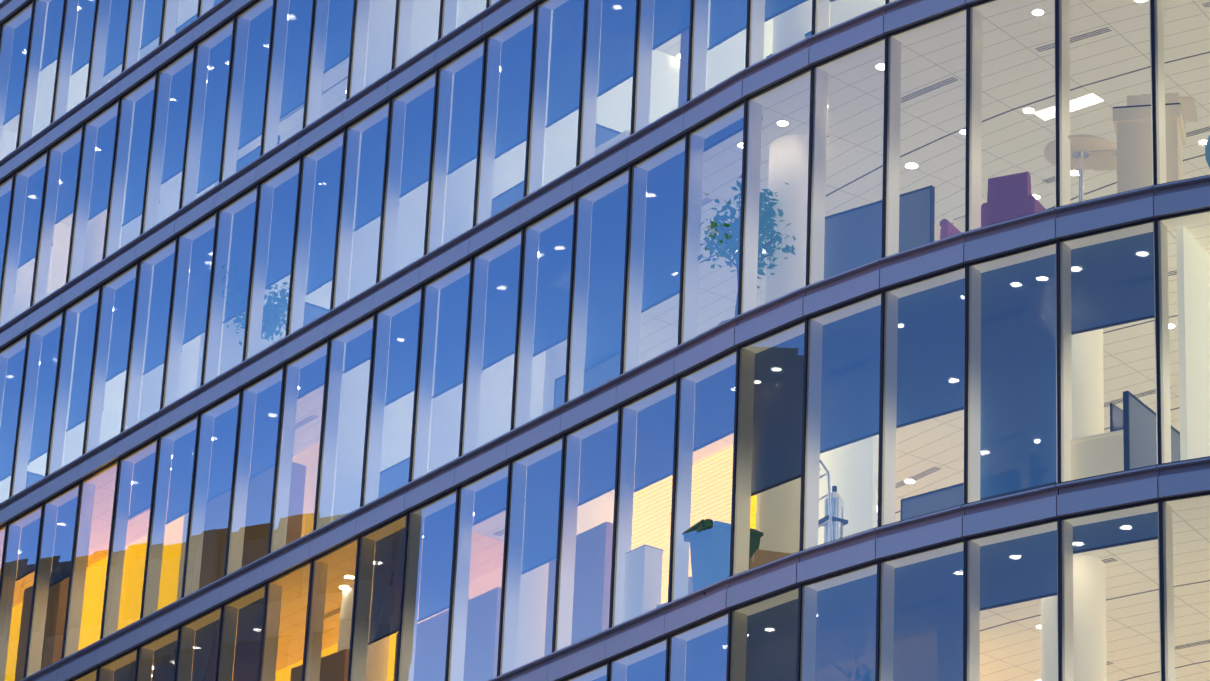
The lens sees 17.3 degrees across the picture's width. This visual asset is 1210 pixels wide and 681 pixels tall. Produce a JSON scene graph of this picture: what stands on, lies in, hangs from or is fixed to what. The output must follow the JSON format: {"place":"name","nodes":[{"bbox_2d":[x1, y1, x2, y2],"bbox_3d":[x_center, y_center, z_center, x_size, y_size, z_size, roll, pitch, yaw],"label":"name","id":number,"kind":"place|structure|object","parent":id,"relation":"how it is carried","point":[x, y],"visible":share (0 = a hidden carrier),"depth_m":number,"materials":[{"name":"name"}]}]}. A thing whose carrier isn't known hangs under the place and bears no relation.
{"place":"outdoors","nodes":[
{"label":"outdoors","id":0,"kind":"place"},
{"bbox_2d":[0,0,1209,680],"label":"facade spandrel bands","id":1,"kind":"object","parent":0,"point":[1028,506],"visible":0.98,"depth_m":62.65,"materials":[{"name":"metal"}]},
{"bbox_2d":[0,0,1209,680],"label":"facade glass","id":2,"kind":"object","parent":1,"relation":"attached to","point":[704,466],"visible":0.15,"depth_m":67.59,"materials":[{"name":"blue glass"}]},
{"bbox_2d":[730,0,1174,680],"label":"facade mullion fins","id":3,"kind":"object","parent":1,"relation":"attached to","point":[894,68],"depth_m":56.59,"materials":[{"name":"beige metal"}]},
{"bbox_2d":[0,0,1209,680],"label":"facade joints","id":4,"kind":"object","parent":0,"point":[676,380],"visible":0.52,"depth_m":64.58,"materials":[{"name":"black metal"}]},
{"bbox_2d":[735,0,1209,680],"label":"ceilings","id":5,"kind":"object","parent":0,"point":[1119,568],"depth_m":59.60,"materials":[{"name":"tile"}]},
{"bbox_2d":[763,94,1103,680],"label":"ceiling light panels","id":6,"kind":"object","parent":5,"relation":"attached to","point":[1074,105],"depth_m":60.89,"materials":[{"name":"white plastic"}]},
{"bbox_2d":[746,0,1157,680],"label":"roller blinds","id":7,"kind":"object","parent":5,"relation":"hanging from","point":[998,564],"depth_m":55.87,"materials":[{"name":"blue fabric"}]},
{"bbox_2d":[746,0,1209,680],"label":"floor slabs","id":8,"kind":"structure","parent":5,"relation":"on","point":[1006,256],"depth_m":60.22,"materials":[{"name":"grey concrete"}]},
{"bbox_2d":[683,519,762,594],"bbox_3d":[1.719,3.442,59.087,1.010,1.322,0.775,13,-26,-23],"label":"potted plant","id":9,"kind":"object","parent":8,"relation":"on","point":[702,524],"visible":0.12,"depth_m":59.09,"materials":[{"name":"green plant"}]},
{"bbox_2d":[703,182,795,287],"bbox_3d":[2.193,-1.073,61.294,1.639,3.044,1.795,5,-24,-6],"label":"ficus plant","id":10,"kind":"object","parent":8,"relation":"on","point":[765,231],"visible":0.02,"depth_m":61.29,"materials":[{"name":"green plant"}]},
{"bbox_2d":[749,549,791,568],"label":"cardboard boxes","id":11,"kind":"object","parent":8,"relation":"on","point":[772,554],"depth_m":58.45,"materials":[{"name":"beige cardboard"}]},
{"bbox_2d":[815,460,847,543],"bbox_3d":[3.218,2.628,57.523,0.620,1.670,0.675,15,-27,-26],"label":"sack truck","id":12,"kind":"object","parent":8,"relation":"on","point":[833,511],"depth_m":57.49,"materials":[{"name":"silver metal"}]},
{"bbox_2d":[824,185,940,278],"bbox_3d":[4.283,-1.181,58.911,2.075,1.481,1.087,-16,-30,36],"label":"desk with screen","id":13,"kind":"object","parent":8,"relation":"on","point":[930,201],"depth_m":58.65,"materials":[{"name":"blue laminate"}]},
{"bbox_2d":[900,483,963,519],"bbox_3d":[5.446,2.940,57.764,2.075,1.481,1.088,-18,-31,38],"label":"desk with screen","id":14,"kind":"object","parent":8,"relation":"on","point":[928,500],"depth_m":57.92,"materials":[{"name":"blue laminate"}]},
{"bbox_2d":[759,3,1106,680],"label":"columns","id":15,"kind":"structure","parent":8,"relation":"on","point":[1050,620],"depth_m":56.37,"materials":[{"name":"beige paint"}]},
{"bbox_2d":[939,219,961,239],"bbox_3d":[5.316,-1.242,58.151,0.695,1.062,0.770,-12,-28,29],"label":"armchair","id":16,"kind":"object","parent":8,"relation":"on","point":[944,232],"depth_m":58.23,"materials":[{"name":"purple fabric"}]},
{"bbox_2d":[953,215,964,232],"bbox_3d":[5.475,-1.206,58.577,0.337,1.354,0.632,23,-31,-38],"label":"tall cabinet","id":17,"kind":"object","parent":8,"relation":"on","point":[961,222],"depth_m":58.83,"materials":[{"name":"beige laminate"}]},
{"bbox_2d":[755,0,1209,544],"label":"interior partition walls","id":18,"kind":"structure","parent":8,"relation":"on","point":[1202,292],"depth_m":55.12,"materials":[{"name":"white paint"}]},
{"bbox_2d":[750,495,755,528],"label":"wall panel","id":19,"kind":"structure","parent":18,"relation":"attached to","point":[752,513],"depth_m":61.91,"materials":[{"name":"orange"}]},
{"bbox_2d":[981,172,1045,226],"bbox_3d":[5.906,-1.745,57.042,0.818,1.128,0.738,-10,-27,25],"label":"armchair","id":20,"kind":"object","parent":8,"relation":"on","point":[1008,213],"depth_m":56.82,"materials":[{"name":"purple fabric"}]},
{"bbox_2d":[1044,134,1116,201],"bbox_3d":[6.785,-2.055,56.643,1.050,1.444,1.050,-12,-28,30],"label":"table","id":21,"kind":"object","parent":8,"relation":"on","point":[1075,160],"depth_m":56.74,"materials":[{"name":"beige wood"}]},
{"bbox_2d":[1070,391,1180,479],"bbox_3d":[7.222,1.840,55.107,1.088,1.481,2.075,-12,-28,30],"label":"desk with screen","id":22,"kind":"object","parent":8,"relation":"on","point":[1111,438],"depth_m":54.35,"materials":[{"name":"beige laminate"}]},
{"bbox_2d":[1110,403,1122,431],"bbox_3d":[7.196,1.246,54.998,0.201,0.600,0.675,-15,-29,34],"label":"monitor","id":23,"kind":"object","parent":22,"relation":"on","point":[1116,425],"depth_m":54.89,"materials":[{"name":"grey plastic"}]},
{"bbox_2d":[1089,93,1198,192],"bbox_3d":[7.645,-2.490,56.292,1.492,2.025,1.012,-3,-25,12],"label":"copier","id":24,"kind":"object","parent":8,"relation":"on","point":[1143,159],"depth_m":55.98,"materials":[{"name":"beige plastic"}]},
{"bbox_2d":[1205,135,1209,167],"bbox_3d":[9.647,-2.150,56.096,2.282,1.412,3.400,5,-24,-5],"label":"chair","id":25,"kind":"object","parent":8,"relation":"on","point":[1207,153],"depth_m":56.60,"materials":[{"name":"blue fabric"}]},
{"bbox_2d":[777,0,1206,628],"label":"ceiling downlights","id":26,"kind":"object","parent":5,"relation":"on","point":[1029,110],"depth_m":61.17,"materials":[{"name":"white"}]},
{"bbox_2d":[828,2,1209,664],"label":"ceiling slot diffusers","id":27,"kind":"object","parent":5,"relation":"in","point":[1048,182],"depth_m":60.41,"materials":[{"name":"grey metal"}]}
]}

